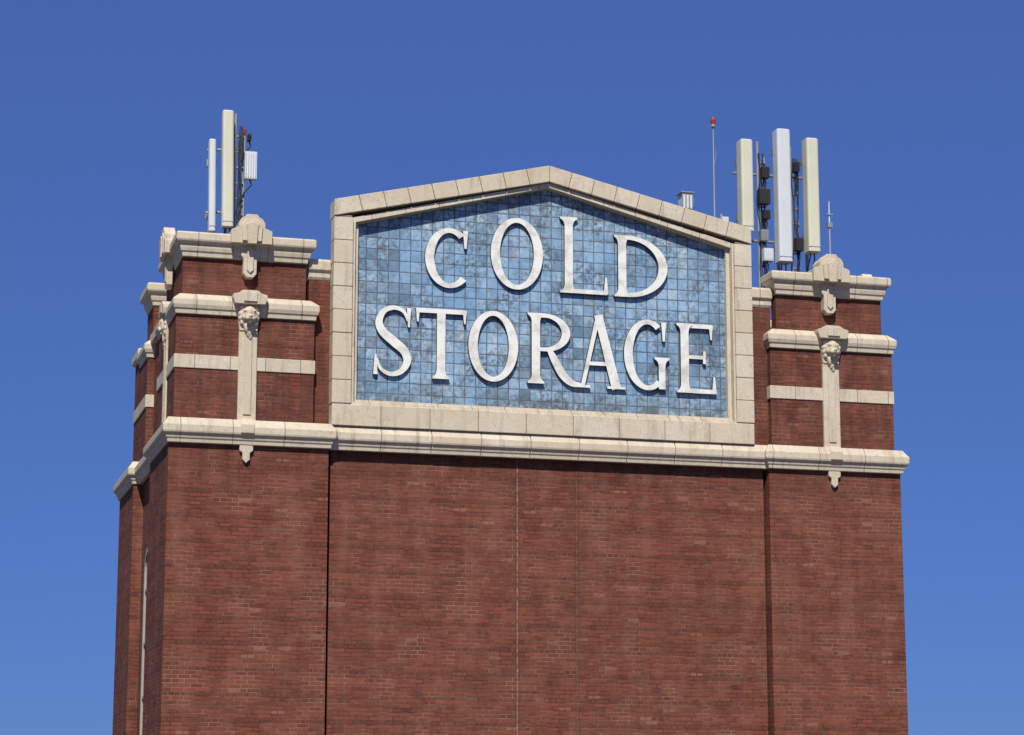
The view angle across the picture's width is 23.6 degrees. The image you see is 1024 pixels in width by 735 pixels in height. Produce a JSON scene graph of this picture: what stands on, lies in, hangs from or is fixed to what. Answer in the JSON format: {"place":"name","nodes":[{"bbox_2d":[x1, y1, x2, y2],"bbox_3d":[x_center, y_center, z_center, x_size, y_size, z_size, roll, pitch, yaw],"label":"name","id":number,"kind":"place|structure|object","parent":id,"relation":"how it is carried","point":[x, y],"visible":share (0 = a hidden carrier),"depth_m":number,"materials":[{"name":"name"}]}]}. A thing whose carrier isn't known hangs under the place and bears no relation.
{"place":"outdoors","nodes":[
{"label":"outdoors","id":0,"kind":"place"},
{"bbox_2d":[352,203,431,216],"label":"gable wall","id":1,"kind":"structure","parent":0,"point":[377,212],"depth_m":44.81,"materials":[{"name":"beige stone"}]},
{"bbox_2d":[0,0,1023,734],"label":"sky","id":2,"kind":"structure","parent":0,"point":[110,110],"materials":[{"name":"blue"}]},
{"label":"ground","id":3,"kind":"structure","parent":0,"visible":0},
{"bbox_2d":[112,257,907,734],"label":"brick walls","id":4,"kind":"structure","parent":3,"relation":"on","point":[230,541],"depth_m":43.91,"materials":[{"name":"red brick"}]},
{"bbox_2d":[139,547,147,734],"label":"side windows","id":5,"kind":"structure","parent":4,"relation":"attached to","point":[143,648],"depth_m":46.12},
{"bbox_2d":[113,416,909,500],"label":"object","id":6,"kind":"structure","parent":4,"relation":"attached to","point":[266,434],"depth_m":43.52,"materials":[{"name":"beige stone"}]},
{"bbox_2d":[329,431,766,469],"bbox_3d":[0.719,1.494,44.808,8.310,0.450,0.535,3,-12,-15],"label":"band mortar","id":7,"kind":"object","parent":6,"relation":"attached to","point":[545,459],"visible":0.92,"depth_m":44.56,"materials":[{"name":"grey concrete"}]},
{"bbox_2d":[330,426,767,468],"bbox_3d":[0.772,1.451,44.621,8.298,0.449,0.180,3,-12,-15],"label":"stone band","id":8,"kind":"object","parent":6,"relation":"attached to","point":[394,440],"visible":1,"depth_m":44.53,"materials":[{"name":"beige stone"}]},
{"bbox_2d":[132,231,896,424],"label":"turret cornices","id":9,"kind":"object","parent":4,"relation":"attached to","point":[279,250],"visible":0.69,"depth_m":44.32,"materials":[{"name":"beige stone"}]},
{"bbox_2d":[157,315,166,349],"bbox_3d":[-6.339,-0.643,44.381,0.176,0.661,0.395,3,-12,-15],"label":"lion head","id":10,"kind":"object","parent":9,"relation":"attached to","point":[162,327],"visible":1,"depth_m":44.30},
{"bbox_2d":[238,305,259,339],"bbox_3d":[-4.653,-0.829,43.446,0.396,0.664,0.318,3,-12,-15],"label":"lion head","id":11,"kind":"object","parent":9,"relation":"attached to","point":[248,317],"visible":1,"depth_m":43.44},
{"bbox_2d":[821,339,840,371],"bbox_3d":[6.068,-0.251,46.342,0.396,0.662,0.318,3,-12,-15],"label":"lion head","id":12,"kind":"object","parent":9,"relation":"attached to","point":[831,349],"visible":1,"depth_m":46.33},
{"bbox_2d":[159,214,871,487],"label":"turret ornaments","id":13,"kind":"object","parent":4,"relation":"attached to","point":[250,229],"visible":0.76,"depth_m":44.20},
{"bbox_2d":[329,166,754,443],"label":"stone frame blocks","id":14,"kind":"structure","parent":4,"relation":"attached to","point":[340,362],"depth_m":44.90,"materials":[{"name":"beige stone"}]},
{"bbox_2d":[356,190,725,417],"bbox_3d":[0.602,-1.230,45.290,7.250,4.280,0.140,3,-12,-15],"label":"cold storage sign","id":15,"kind":"object","parent":14,"relation":"attached to","point":[545,299],"visible":1,"depth_m":45.26,"materials":[{"name":"blue tile"}]},
{"bbox_2d":[329,167,753,444],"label":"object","id":16,"kind":"object","parent":14,"relation":"attached to","point":[741,243],"visible":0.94,"depth_m":44.73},
{"bbox_2d":[350,183,736,422],"bbox_3d":[0.616,-1.255,45.240,7.369,4.390,0.240,3,-12,-15],"label":"stone frame moulding","id":17,"kind":"object","parent":14,"relation":"attached to","point":[729,288],"visible":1,"depth_m":45.40,"materials":[{"name":"beige stone"}]},
{"bbox_2d":[324,451,767,734],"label":"front brick panel","id":18,"kind":"object","parent":3,"relation":"on","point":[483,596],"visible":0.89,"depth_m":44.20,"materials":[{"name":"red brick"}]},
{"bbox_3d":[-0.174,-0.290,48.105,12.800,0.040,5.100,3,-12,-15],"label":"flat roof","id":19,"kind":"object","parent":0,"visible":0},
{"bbox_2d":[205,139,216,232],"bbox_3d":[-5.568,-2.564,45.271,0.185,3.330,0.456,3,-12,-15],"label":"panel antenna","id":20,"kind":"object","parent":19,"relation":"on","point":[210,215],"visible":0.54,"depth_m":45.23,"materials":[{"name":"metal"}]},
{"bbox_2d":[220,110,233,233],"bbox_3d":[-5.278,-2.844,45.145,0.249,3.830,0.456,3,-12,-15],"label":"panel antenna","id":21,"kind":"object","parent":19,"relation":"on","point":[227,193],"visible":0.69,"depth_m":45.09,"materials":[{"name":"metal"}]},
{"bbox_2d":[232,113,256,228],"bbox_3d":[-4.946,-2.842,45.181,0.410,3.840,0.292,3,-12,-15],"label":"equipment mast","id":22,"kind":"object","parent":19,"relation":"on","point":[247,161],"visible":0.62,"depth_m":45.31,"materials":[{"name":"metal"}]},
{"bbox_2d":[205,148,243,213],"bbox_3d":[-5.327,-3.461,45.451,0.686,1.250,0.048,-1,-11,3],"label":"antenna support frame","id":23,"kind":"object","parent":22,"relation":"attached to","point":[217,212],"visible":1,"depth_m":45.34,"materials":[{"name":"metal"}]},
{"bbox_2d":[242,129,246,217],"bbox_3d":[-4.958,-2.685,45.177,0.060,3.530,0.057,3,-12,-15],"label":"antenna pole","id":24,"kind":"object","parent":19,"relation":"on","point":[245,132],"visible":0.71,"depth_m":45.35,"materials":[{"name":"metal"}]},
{"bbox_2d":[676,191,694,209],"bbox_3d":[3.374,-1.936,47.394,0.280,2.970,0.310,3,-12,-15],"label":"roof ventilator","id":25,"kind":"object","parent":19,"relation":"on","point":[685,199],"visible":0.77,"depth_m":47.53,"materials":[{"name":"metal"}]},
{"bbox_2d":[710,116,716,216],"bbox_3d":[3.938,-2.696,47.572,0.106,4.530,0.106,-6,-13,29],"label":"obstruction light mast","id":26,"kind":"object","parent":19,"relation":"on","point":[713,123],"visible":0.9,"depth_m":47.83,"materials":[{"name":"metal"}]},
{"bbox_2d":[719,214,728,220],"bbox_3d":[4.184,-1.726,47.681,0.252,2.630,0.292,3,-12,-15],"label":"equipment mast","id":27,"kind":"object","parent":19,"relation":"on","point":[724,218],"visible":0.06,"depth_m":47.79,"materials":[{"name":"metal"}]},
{"bbox_2d":[734,139,753,232],"bbox_3d":[4.533,-2.437,47.793,0.250,4.070,0.506,3,-12,-15],"label":"panel antenna","id":28,"kind":"object","parent":19,"relation":"on","point":[743,164],"visible":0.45,"depth_m":47.81,"materials":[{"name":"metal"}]},
{"bbox_2d":[756,142,773,287],"bbox_3d":[4.942,-2.440,47.931,0.271,4.130,0.292,3,-12,-15],"label":"equipment mast","id":29,"kind":"object","parent":19,"relation":"on","point":[765,255],"visible":0.75,"depth_m":47.98,"materials":[{"name":"metal"}]},
{"bbox_2d":[732,172,802,243],"bbox_3d":[5.138,-3.121,48.301,1.650,1.406,0.053,3,-12,-15],"label":"antenna support frame","id":30,"kind":"object","parent":29,"relation":"attached to","point":[756,241],"visible":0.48,"depth_m":48.21,"materials":[{"name":"metal"}]},
{"bbox_2d":[771,128,792,270],"bbox_3d":[5.281,-2.530,48.021,0.280,4.340,0.506,3,-12,-15],"label":"panel antenna","id":31,"kind":"object","parent":19,"relation":"on","point":[782,245],"visible":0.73,"depth_m":47.97,"materials":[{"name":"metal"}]},
{"bbox_2d":[790,147,803,271],"bbox_3d":[5.588,-2.381,48.101,0.225,4.080,0.292,3,-12,-15],"label":"equipment mast","id":32,"kind":"object","parent":19,"relation":"on","point":[798,244],"visible":0.63,"depth_m":48.27,"materials":[{"name":"metal"}]},
{"bbox_2d":[799,138,820,271],"bbox_3d":[5.864,-2.429,48.165,0.250,4.200,0.506,3,-12,-15],"label":"panel antenna","id":33,"kind":"object","parent":19,"relation":"on","point":[811,208],"visible":0.78,"depth_m":48.14,"materials":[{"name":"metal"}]},
{"bbox_2d":[825,202,832,253],"bbox_3d":[6.252,-1.821,48.047,0.140,2.960,0.080,3,-12,-15],"label":"whip antenna","id":34,"kind":"object","parent":19,"relation":"on","point":[829,224],"visible":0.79,"depth_m":48.21,"materials":[{"name":"metal"}]}
]}

